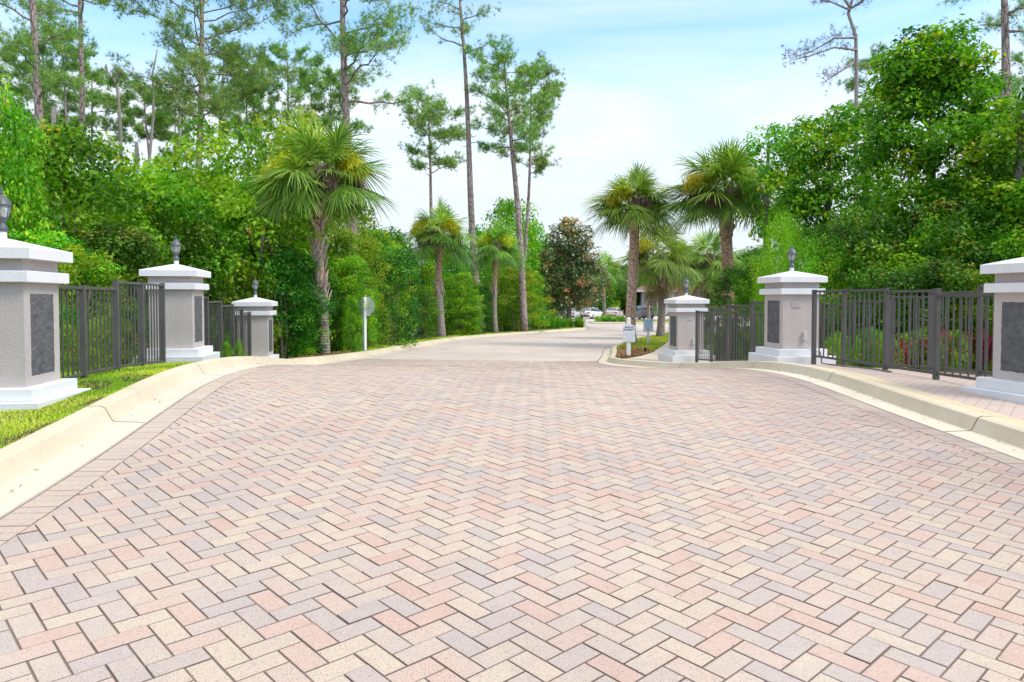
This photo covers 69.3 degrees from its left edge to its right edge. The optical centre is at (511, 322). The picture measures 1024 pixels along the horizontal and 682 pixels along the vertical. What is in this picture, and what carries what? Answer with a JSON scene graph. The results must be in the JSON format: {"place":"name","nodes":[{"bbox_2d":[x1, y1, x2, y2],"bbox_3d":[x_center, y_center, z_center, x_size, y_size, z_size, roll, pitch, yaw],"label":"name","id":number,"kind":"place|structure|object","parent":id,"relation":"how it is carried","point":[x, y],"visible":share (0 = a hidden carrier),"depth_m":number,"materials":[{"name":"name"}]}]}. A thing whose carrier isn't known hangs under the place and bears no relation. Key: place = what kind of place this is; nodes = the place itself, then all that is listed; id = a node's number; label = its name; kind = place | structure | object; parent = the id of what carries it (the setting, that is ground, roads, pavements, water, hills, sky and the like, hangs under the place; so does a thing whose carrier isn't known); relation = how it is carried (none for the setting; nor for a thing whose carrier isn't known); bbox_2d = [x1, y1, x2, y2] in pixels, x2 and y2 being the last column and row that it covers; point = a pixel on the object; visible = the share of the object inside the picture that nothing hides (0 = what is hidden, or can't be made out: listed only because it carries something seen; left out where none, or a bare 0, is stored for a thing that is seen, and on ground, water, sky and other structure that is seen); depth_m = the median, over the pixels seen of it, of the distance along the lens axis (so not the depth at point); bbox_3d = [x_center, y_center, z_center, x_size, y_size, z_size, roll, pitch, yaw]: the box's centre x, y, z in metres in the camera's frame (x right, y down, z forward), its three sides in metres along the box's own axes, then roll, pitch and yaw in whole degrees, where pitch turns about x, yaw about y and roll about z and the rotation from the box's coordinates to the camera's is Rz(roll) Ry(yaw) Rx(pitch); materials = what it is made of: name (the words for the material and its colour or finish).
{"place":"outdoors","nodes":[
{"label":"outdoors","id":0,"kind":"place"},
{"bbox_2d":[0,300,1013,447],"bbox_3d":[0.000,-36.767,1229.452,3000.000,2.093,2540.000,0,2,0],"label":"ground","id":1,"kind":"structure","parent":0,"point":[96,386],"depth_m":7.80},
{"bbox_2d":[0,65,63,245],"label":"maple tree","id":2,"kind":"object","parent":1,"relation":"on","point":[18,123],"visible":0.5,"depth_m":12.49,"materials":[{"name":"green plant"}]},
{"bbox_2d":[0,238,90,411],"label":"gate pillar","id":3,"kind":"structure","parent":1,"relation":"on","point":[31,278],"depth_m":6.53,"materials":[{"name":"paint"}]},
{"bbox_2d":[0,0,98,127],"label":"pine tree","id":4,"kind":"object","parent":1,"relation":"on","point":[39,76],"visible":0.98,"depth_m":32.63,"materials":[{"name":"green plant"}]},
{"bbox_2d":[0,0,117,149],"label":"pine tree","id":5,"kind":"object","parent":1,"relation":"on","point":[5,56],"visible":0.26,"depth_m":58.21,"materials":[{"name":"green plant"}]},
{"bbox_2d":[9,14,110,152],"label":"pine tree","id":6,"kind":"object","parent":1,"relation":"on","point":[95,76],"visible":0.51,"depth_m":57.19,"materials":[{"name":"green plant"}]},
{"bbox_2d":[8,226,128,361],"bbox_3d":[-7.699,-0.312,11.962,2.572,2.410,2.255,1,2,38],"label":"shrub","id":7,"kind":"object","parent":1,"relation":"on","point":[49,242],"visible":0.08,"depth_m":11.80,"materials":[{"name":"green plant"}]},
{"bbox_2d":[8,0,149,168],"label":"pine tree","id":8,"kind":"object","parent":1,"relation":"on","point":[80,5],"visible":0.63,"depth_m":41.41,"materials":[{"name":"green plant"}]},
{"bbox_2d":[59,323,102,372],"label":"undergrowth plant","id":9,"kind":"object","parent":1,"relation":"on","point":[70,353],"visible":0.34,"depth_m":9.59,"materials":[{"name":"green plant"}]},
{"bbox_2d":[0,365,181,448],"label":"grass","id":10,"kind":"structure","parent":1,"relation":"on","point":[111,389],"depth_m":6.34,"materials":[{"name":"green plant"}]},
{"bbox_2d":[0,116,184,346],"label":"leafy tree","id":11,"kind":"object","parent":1,"relation":"on","point":[60,135],"visible":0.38,"depth_m":14.36,"materials":[{"name":"green plant"}]},
{"bbox_2d":[54,57,136,174],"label":"pine tree","id":12,"kind":"object","parent":1,"relation":"on","point":[106,126],"visible":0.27,"depth_m":63.19,"materials":[{"name":"green plant"}]},
{"bbox_2d":[58,243,136,365],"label":"shrub","id":13,"kind":"object","parent":1,"relation":"on","point":[73,266],"visible":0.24,"depth_m":11.59,"materials":[{"name":"green plant"}]},
{"bbox_2d":[58,280,165,378],"bbox_3d":[-5.008,0.154,9.324,0.066,1.376,4.044,0,2,-9],"label":"railing","id":14,"kind":"object","parent":1,"relation":"on","point":[116,332],"visible":0.8,"depth_m":9.37,"materials":[{"name":"metal"}]},
{"bbox_2d":[63,219,174,362],"bbox_3d":[-7.358,-0.423,13.675,2.820,2.884,2.769,0,2,-3],"label":"shrub","id":15,"kind":"object","parent":1,"relation":"on","point":[127,239],"visible":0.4,"depth_m":13.23,"materials":[{"name":"green plant"}]},
{"bbox_2d":[48,157,240,353],"bbox_3d":[-8.078,-1.266,17.055,4.203,4.850,3.686,1,2,26],"label":"leafy tree","id":16,"kind":"object","parent":1,"relation":"on","point":[164,198],"visible":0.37,"depth_m":16.33,"materials":[{"name":"green plant"}]},
{"bbox_2d":[103,64,187,151],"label":"pine tree","id":17,"kind":"object","parent":1,"relation":"on","point":[132,113],"visible":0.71,"depth_m":61.28,"materials":[{"name":"green plant"}]},
{"bbox_2d":[146,104,196,172],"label":"pine tree","id":18,"kind":"object","parent":1,"relation":"on","point":[185,119],"visible":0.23,"depth_m":65.17,"materials":[{"name":"green plant"}]},
{"bbox_2d":[131,264,219,366],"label":"gate pillar","id":19,"kind":"structure","parent":1,"relation":"on","point":[185,287],"depth_m":11.52,"materials":[{"name":"paint"}]},
{"bbox_2d":[113,209,254,355],"bbox_3d":[-7.539,-0.717,16.905,3.195,3.730,3.643,0,2,2],"label":"shrub","id":20,"kind":"object","parent":1,"relation":"on","point":[189,238],"visible":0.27,"depth_m":16.56,"materials":[{"name":"green plant"}]},
{"bbox_2d":[60,356,314,374],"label":"grass","id":21,"kind":"structure","parent":1,"relation":"on","point":[159,366],"depth_m":9.53,"materials":[{"name":"green plant"}]},
{"bbox_2d":[103,160,278,322],"bbox_3d":[-9.219,-1.775,21.301,4.662,5.754,5.316,0,2,15],"label":"leafy tree","id":22,"kind":"object","parent":1,"relation":"on","point":[212,195],"visible":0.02,"depth_m":20.77,"materials":[{"name":"green plant"}]},
{"bbox_2d":[93,0,304,169],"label":"pine tree","id":23,"kind":"object","parent":1,"relation":"on","point":[198,55],"visible":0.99,"depth_m":37.64,"materials":[{"name":"green plant"}]},
{"bbox_2d":[169,22,283,222],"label":"pine tree","id":24,"kind":"object","parent":1,"relation":"on","point":[241,93],"visible":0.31,"depth_m":58.20,"materials":[{"name":"green plant"}]},
{"bbox_2d":[204,296,251,357],"bbox_3d":[-5.569,0.317,14.342,0.066,1.631,3.831,0,2,-5],"label":"railing","id":25,"kind":"object","parent":1,"relation":"on","point":[218,329],"visible":0.48,"depth_m":14.43,"materials":[{"name":"metal"}]},
{"bbox_2d":[119,110,337,324],"bbox_3d":[-6.954,-1.934,18.410,5.034,6.283,4.086,0,2,-8],"label":"slender tree","id":26,"kind":"object","parent":1,"relation":"on","point":[211,151],"visible":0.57,"depth_m":17.93,"materials":[{"name":"green plant"}]},
{"bbox_2d":[180,224,291,352],"bbox_3d":[-7.493,-0.740,19.572,3.372,3.728,3.024,0,2,3],"label":"shrub","id":27,"kind":"object","parent":1,"relation":"on","point":[247,249],"visible":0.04,"depth_m":19.42,"materials":[{"name":"green plant"}]},
{"bbox_2d":[212,264,287,358],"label":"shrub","id":28,"kind":"object","parent":1,"relation":"on","point":[248,281],"visible":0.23,"depth_m":18.23,"materials":[{"name":"green plant"}]},
{"bbox_2d":[232,297,282,358],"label":"gate pillar","id":29,"kind":"structure","parent":1,"relation":"on","point":[262,311],"depth_m":16.49,"materials":[{"name":"paint"}]},
{"bbox_2d":[184,163,331,346],"bbox_3d":[-7.724,-1.755,22.043,4.920,5.673,4.412,-1,2,-37],"label":"leafy tree","id":30,"kind":"object","parent":1,"relation":"on","point":[302,247],"visible":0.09,"depth_m":21.36,"materials":[{"name":"green plant"}]},
{"bbox_2d":[238,41,329,138],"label":"pine tree","id":31,"kind":"object","parent":1,"relation":"on","point":[303,80],"visible":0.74,"depth_m":60.77,"materials":[{"name":"green plant"}]},
{"bbox_2d":[215,106,362,348],"bbox_3d":[-7.312,-2.891,23.395,5.054,7.948,4.532,0,2,1],"label":"leafy tree","id":32,"kind":"object","parent":1,"relation":"on","point":[250,163],"visible":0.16,"depth_m":22.74,"materials":[{"name":"green plant"}]},
{"bbox_2d":[241,244,338,358],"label":"shrub","id":33,"kind":"object","parent":1,"relation":"on","point":[277,252],"visible":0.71,"depth_m":18.90,"materials":[{"name":"green plant"}]},
{"bbox_2d":[0,329,582,517],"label":"gutter","id":34,"kind":"object","parent":1,"relation":"on","point":[54,470],"visible":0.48,"depth_m":5.30,"materials":[{"name":"concrete"}]},
{"bbox_2d":[0,328,585,487],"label":"kerb","id":35,"kind":"structure","parent":1,"relation":"on","point":[25,455],"depth_m":6.14,"materials":[{"name":"concrete"}]},
{"bbox_2d":[261,270,331,357],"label":"shrub","id":36,"kind":"object","parent":1,"relation":"on","point":[307,350],"visible":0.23,"depth_m":20.14,"materials":[{"name":"green plant"}]},
{"bbox_2d":[282,257,350,353],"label":"shrub","id":37,"kind":"object","parent":1,"relation":"on","point":[338,312],"visible":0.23,"depth_m":21.50,"materials":[{"name":"green plant"}]},
{"bbox_2d":[239,103,397,353],"bbox_3d":[-4.956,-2.255,19.589,4.232,6.630,3.936,-1,2,-24],"label":"cabbage palm","id":38,"kind":"object","parent":1,"relation":"on","point":[334,183],"visible":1,"depth_m":18.85,"materials":[{"name":"green plant"}]},
{"bbox_2d":[297,64,374,250],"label":"pine tree","id":39,"kind":"object","parent":1,"relation":"on","point":[316,96],"visible":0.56,"depth_m":62.75,"materials":[{"name":"green plant"}]},
{"bbox_2d":[287,200,398,325],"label":"background tree","id":40,"kind":"object","parent":1,"relation":"on","point":[360,229],"visible":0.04,"depth_m":40.99,"materials":[{"name":"green plant"}]},
{"bbox_2d":[306,254,382,350],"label":"shrub","id":41,"kind":"object","parent":1,"relation":"on","point":[350,262],"visible":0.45,"depth_m":22.32,"materials":[{"name":"green plant"}]},
{"bbox_2d":[339,294,364,350],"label":"shrub","id":42,"kind":"object","parent":1,"relation":"on","point":[346,321],"visible":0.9,"depth_m":21.25,"materials":[{"name":"green plant"}]},
{"bbox_2d":[263,0,445,334],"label":"pine tree","id":43,"kind":"object","parent":1,"relation":"on","point":[345,47],"visible":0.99,"depth_m":33.37,"materials":[{"name":"green plant"}]},
{"bbox_2d":[327,227,400,348],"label":"shrub","id":44,"kind":"object","parent":1,"relation":"on","point":[348,233],"visible":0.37,"depth_m":23.79,"materials":[{"name":"green plant"}]},
{"bbox_2d":[352,228,415,343],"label":"shrub","id":45,"kind":"object","parent":1,"relation":"on","point":[383,238],"visible":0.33,"depth_m":27.57,"materials":[{"name":"green plant"}]},
{"bbox_2d":[359,244,424,347],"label":"shrub","id":46,"kind":"object","parent":1,"relation":"on","point":[403,261],"visible":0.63,"depth_m":26.27,"materials":[{"name":"green plant"}]},
{"bbox_2d":[386,282,441,340],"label":"shrub","id":47,"kind":"object","parent":1,"relation":"on","point":[423,317],"visible":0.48,"depth_m":32.78,"materials":[{"name":"green plant"}]},
{"bbox_2d":[392,262,450,335],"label":"shrub","id":48,"kind":"object","parent":1,"relation":"on","point":[426,273],"visible":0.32,"depth_m":39.82,"materials":[{"name":"green plant"}]},
{"bbox_2d":[395,84,475,283],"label":"pine tree","id":49,"kind":"object","parent":1,"relation":"on","point":[432,114],"visible":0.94,"depth_m":57.12,"materials":[{"name":"green plant"}]},
{"bbox_2d":[396,194,482,336],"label":"cabbage palm","id":50,"kind":"object","parent":1,"relation":"on","point":[430,237],"visible":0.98,"depth_m":36.58,"materials":[{"name":"green plant"}]},
{"bbox_2d":[409,249,477,331],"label":"tree","id":51,"kind":"object","parent":1,"relation":"on","point":[452,271],"visible":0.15,"depth_m":46.37,"materials":[{"name":"green plant"}]},
{"bbox_2d":[427,271,486,334],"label":"shrub","id":52,"kind":"object","parent":1,"relation":"on","point":[456,285],"visible":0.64,"depth_m":41.46,"materials":[{"name":"green plant"}]},
{"bbox_2d":[404,0,510,331],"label":"pine tree","id":53,"kind":"object","parent":1,"relation":"on","point":[464,28],"visible":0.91,"depth_m":47.47,"materials":[{"name":"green plant"}]},
{"bbox_2d":[433,297,483,334],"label":"shrub","id":54,"kind":"object","parent":1,"relation":"on","point":[454,306],"visible":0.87,"depth_m":40.65,"materials":[{"name":"green plant"}]},
{"bbox_2d":[458,284,497,332],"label":"shrub","id":55,"kind":"object","parent":1,"relation":"on","point":[486,314],"visible":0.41,"depth_m":45.19,"materials":[{"name":"green plant"}]},
{"bbox_2d":[469,215,527,332],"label":"cabbage palm","id":56,"kind":"object","parent":1,"relation":"on","point":[498,247],"visible":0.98,"depth_m":44.51,"materials":[{"name":"green plant"}]},
{"bbox_2d":[479,255,532,330],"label":"shrub","id":57,"kind":"object","parent":1,"relation":"on","point":[504,327],"visible":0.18,"depth_m":51.26,"materials":[{"name":"green plant"}]},
{"bbox_2d":[456,37,563,331],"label":"pine tree","id":58,"kind":"object","parent":1,"relation":"on","point":[517,87],"visible":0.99,"depth_m":47.04,"materials":[{"name":"green plant"}]},
{"bbox_2d":[481,195,551,323],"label":"leafy tree","id":59,"kind":"object","parent":1,"relation":"on","point":[502,209],"visible":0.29,"depth_m":61.06,"materials":[{"name":"green plant"}]},
{"bbox_2d":[485,266,555,330],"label":"shrub","id":60,"kind":"object","parent":1,"relation":"on","point":[512,277],"visible":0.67,"depth_m":49.26,"materials":[{"name":"green plant"}]},
{"bbox_2d":[494,48,567,326],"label":"pine tree","id":61,"kind":"object","parent":1,"relation":"on","point":[540,163],"visible":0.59,"depth_m":59.38,"materials":[{"name":"green plant"}]},
{"bbox_2d":[533,216,611,322],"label":"magnolia tree","id":62,"kind":"object","parent":1,"relation":"on","point":[570,281],"visible":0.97,"depth_m":63.27,"materials":[{"name":"green plant"}]},
{"bbox_2d":[583,250,626,315],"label":"cabbage palm","id":63,"kind":"object","parent":1,"relation":"on","point":[611,267],"visible":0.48,"depth_m":79.30,"materials":[{"name":"green plant"}]},
{"bbox_2d":[580,159,683,342],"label":"cabbage palm","id":64,"kind":"object","parent":1,"relation":"on","point":[637,211],"visible":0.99,"depth_m":29.14,"materials":[{"name":"green plant"}]},
{"bbox_2d":[609,221,702,335],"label":"cabbage palm","id":65,"kind":"object","parent":1,"relation":"on","point":[662,269],"visible":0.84,"depth_m":37.67,"materials":[{"name":"green plant"}]},
{"bbox_2d":[658,295,714,361],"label":"gate pillar","id":66,"kind":"structure","parent":1,"relation":"on","point":[681,311],"depth_m":17.79,"materials":[{"name":"paint"}]},
{"bbox_2d":[673,228,751,333],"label":"cabbage palm","id":67,"kind":"object","parent":1,"relation":"on","point":[709,265],"visible":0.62,"depth_m":42.24,"materials":[{"name":"green plant"}]},
{"bbox_2d":[654,136,782,343],"bbox_3d":[7.910,-3.007,27.789,5.168,8.124,5.483,2,2,41],"label":"cabbage palm","id":68,"kind":"object","parent":1,"relation":"on","point":[722,203],"visible":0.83,"depth_m":27.13,"materials":[{"name":"green plant"}]},
{"bbox_2d":[695,301,764,361],"bbox_3d":[4.614,0.349,15.509,0.066,1.600,4.077,0,2,-7],"label":"railing","id":69,"kind":"object","parent":1,"relation":"on","point":[711,312],"visible":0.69,"depth_m":15.70,"materials":[{"name":"metal"}]},
{"bbox_2d":[703,264,763,349],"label":"shrub","id":70,"kind":"object","parent":1,"relation":"on","point":[725,282],"visible":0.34,"depth_m":22.43,"materials":[{"name":"green plant"}]},
{"bbox_2d":[722,256,771,351],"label":"shrub","id":71,"kind":"object","parent":1,"relation":"on","point":[740,298],"visible":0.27,"depth_m":20.93,"materials":[{"name":"green plant"}]},
{"bbox_2d":[733,121,806,304],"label":"vine tree","id":72,"kind":"object","parent":1,"relation":"on","point":[774,134],"visible":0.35,"depth_m":25.77,"materials":[{"name":"green plant"}]},
{"bbox_2d":[745,204,827,348],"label":"wax myrtle","id":73,"kind":"object","parent":1,"relation":"on","point":[782,235],"visible":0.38,"depth_m":18.47,"materials":[{"name":"green plant"}]},
{"bbox_2d":[748,271,835,365],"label":"gate pillar","id":74,"kind":"structure","parent":1,"relation":"on","point":[788,316],"depth_m":12.50,"materials":[{"name":"paint"}]},
{"bbox_2d":[598,346,1023,460],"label":"gutter","id":75,"kind":"object","parent":1,"relation":"on","point":[981,440],"visible":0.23,"depth_m":7.07,"materials":[{"name":"concrete"}]},
{"bbox_2d":[607,328,1023,448],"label":"kerb","id":76,"kind":"structure","parent":1,"relation":"on","point":[1008,432],"depth_m":7.80,"materials":[{"name":"concrete"}]},
{"bbox_2d":[770,231,865,361],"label":"wax myrtle","id":77,"kind":"object","parent":1,"relation":"on","point":[811,256],"visible":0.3,"depth_m":17.68,"materials":[{"name":"green plant"}]},
{"bbox_2d":[781,0,871,212],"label":"dead tree","id":78,"kind":"object","parent":1,"relation":"on","point":[849,7],"visible":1,"depth_m":44.15,"materials":[{"name":"plant"}]},
{"bbox_2d":[750,101,909,267],"bbox_3d":[9.956,-2.741,23.237,4.973,7.759,3.589,0,2,0],"label":"vine tree","id":79,"kind":"object","parent":1,"relation":"on","point":[807,204],"visible":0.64,"depth_m":22.55,"materials":[{"name":"green plant"}]},
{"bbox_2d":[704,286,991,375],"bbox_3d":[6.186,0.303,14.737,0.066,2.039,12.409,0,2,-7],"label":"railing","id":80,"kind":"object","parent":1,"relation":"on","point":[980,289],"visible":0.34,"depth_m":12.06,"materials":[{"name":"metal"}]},
{"bbox_2d":[792,93,905,306],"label":"vine tree","id":81,"kind":"object","parent":1,"relation":"on","point":[862,127],"visible":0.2,"depth_m":23.78,"materials":[{"name":"green plant"}]},
{"bbox_2d":[794,206,918,366],"bbox_3d":[8.445,-0.803,18.317,3.450,4.116,3.026,-2,2,-43],"label":"shrub","id":82,"kind":"object","parent":1,"relation":"on","point":[848,232],"visible":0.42,"depth_m":17.63,"materials":[{"name":"green plant"}]},
{"bbox_2d":[834,40,898,197],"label":"pine tree","id":83,"kind":"object","parent":1,"relation":"on","point":[864,65],"visible":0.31,"depth_m":51.81,"materials":[{"name":"green plant"}]},
{"bbox_2d":[826,260,936,366],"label":"shrub","id":84,"kind":"object","parent":1,"relation":"on","point":[864,281],"visible":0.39,"depth_m":15.35,"materials":[{"name":"green plant"}]},
{"bbox_2d":[829,236,963,366],"bbox_3d":[9.099,-0.392,17.115,3.184,3.265,3.551,0,2,8],"label":"shrub","id":85,"kind":"object","parent":1,"relation":"on","point":[903,263],"visible":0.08,"depth_m":16.74,"materials":[{"name":"green plant"}]},
{"bbox_2d":[806,364,1023,425],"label":"footway edging","id":86,"kind":"object","parent":1,"relation":"on","point":[970,407],"visible":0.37,"depth_m":7.40,"materials":[{"name":"beige concrete"}]},
{"bbox_2d":[860,257,992,368],"bbox_3d":[8.467,-0.105,14.912,2.702,2.468,2.752,0,2,4],"label":"shrub","id":87,"kind":"object","parent":1,"relation":"on","point":[938,271],"visible":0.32,"depth_m":14.67,"materials":[{"name":"green plant"}]},
{"bbox_2d":[848,13,1023,283],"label":"vine tree","id":88,"kind":"object","parent":1,"relation":"on","point":[939,76],"visible":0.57,"depth_m":18.86,"materials":[{"name":"green plant"}]},
{"bbox_2d":[901,210,990,365],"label":"shrub","id":89,"kind":"object","parent":1,"relation":"on","point":[930,242],"visible":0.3,"depth_m":16.48,"materials":[{"name":"green plant"}]},
{"bbox_2d":[881,193,1014,370],"bbox_3d":[10.328,-0.854,16.865,3.525,4.234,3.462,0,2,4],"label":"shrub","id":90,"kind":"object","parent":1,"relation":"on","point":[967,209],"visible":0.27,"depth_m":16.50,"materials":[{"name":"green plant"}]},
{"bbox_2d":[941,268,994,369],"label":"shrub","id":91,"kind":"object","parent":1,"relation":"on","point":[982,279],"visible":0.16,"depth_m":14.23,"materials":[{"name":"green plant"}]},
{"bbox_2d":[935,0,1023,243],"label":"pine tree","id":92,"kind":"object","parent":1,"relation":"on","point":[1004,21],"visible":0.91,"depth_m":26.65,"materials":[{"name":"green plant"}]},
{"bbox_2d":[956,83,1023,270],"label":"vine tree","id":93,"kind":"object","parent":1,"relation":"on","point":[1006,166],"visible":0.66,"depth_m":16.84,"materials":[{"name":"green plant"}]},
{"bbox_2d":[957,224,1023,336],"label":"shrub","id":94,"kind":"object","parent":1,"relation":"on","point":[1006,250],"visible":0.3,"depth_m":15.55,"materials":[{"name":"green plant"}]},
{"bbox_2d":[962,257,1023,403],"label":"gate pillar","id":95,"kind":"structure","parent":1,"relation":"on","point":[1005,381],"depth_m":7.78,"materials":[{"name":"paint"}]},
{"bbox_2d":[969,176,1023,260],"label":"leafy tree","id":96,"kind":"object","parent":1,"relation":"on","point":[1021,196],"visible":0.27,"depth_m":16.25,"materials":[{"name":"green plant"}]},
{"bbox_2d":[0,359,1023,681],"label":"paving","id":97,"kind":"structure","parent":0,"point":[608,433],"depth_m":3.69,"materials":[{"name":"brick"}]},
{"bbox_2d":[0,0,1023,295],"label":"sky","id":98,"kind":"structure","parent":0,"point":[654,82],"materials":[{"name":"blue"}]},
{"bbox_2d":[362,330,668,360],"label":"road","id":99,"kind":"structure","parent":0,"point":[583,345],"depth_m":27.54,"materials":[{"name":"concrete"}]},
{"bbox_2d":[544,316,820,329],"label":"parking lot","id":100,"kind":"structure","parent":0,"point":[608,326],"depth_m":69.45,"materials":[{"name":"concrete"}]},
{"bbox_2d":[807,364,1023,419],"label":"footway","id":101,"kind":"structure","parent":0,"point":[948,387],"depth_m":8.46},
{"bbox_2d":[811,288,993,379],"bbox_3d":[5.216,0.179,10.276,0.066,1.307,3.928,0,2,-7],"label":"railing","id":102,"kind":"object","parent":101,"relation":"on","point":[935,372],"visible":0.77,"depth_m":10.07,"materials":[{"name":"metal"}]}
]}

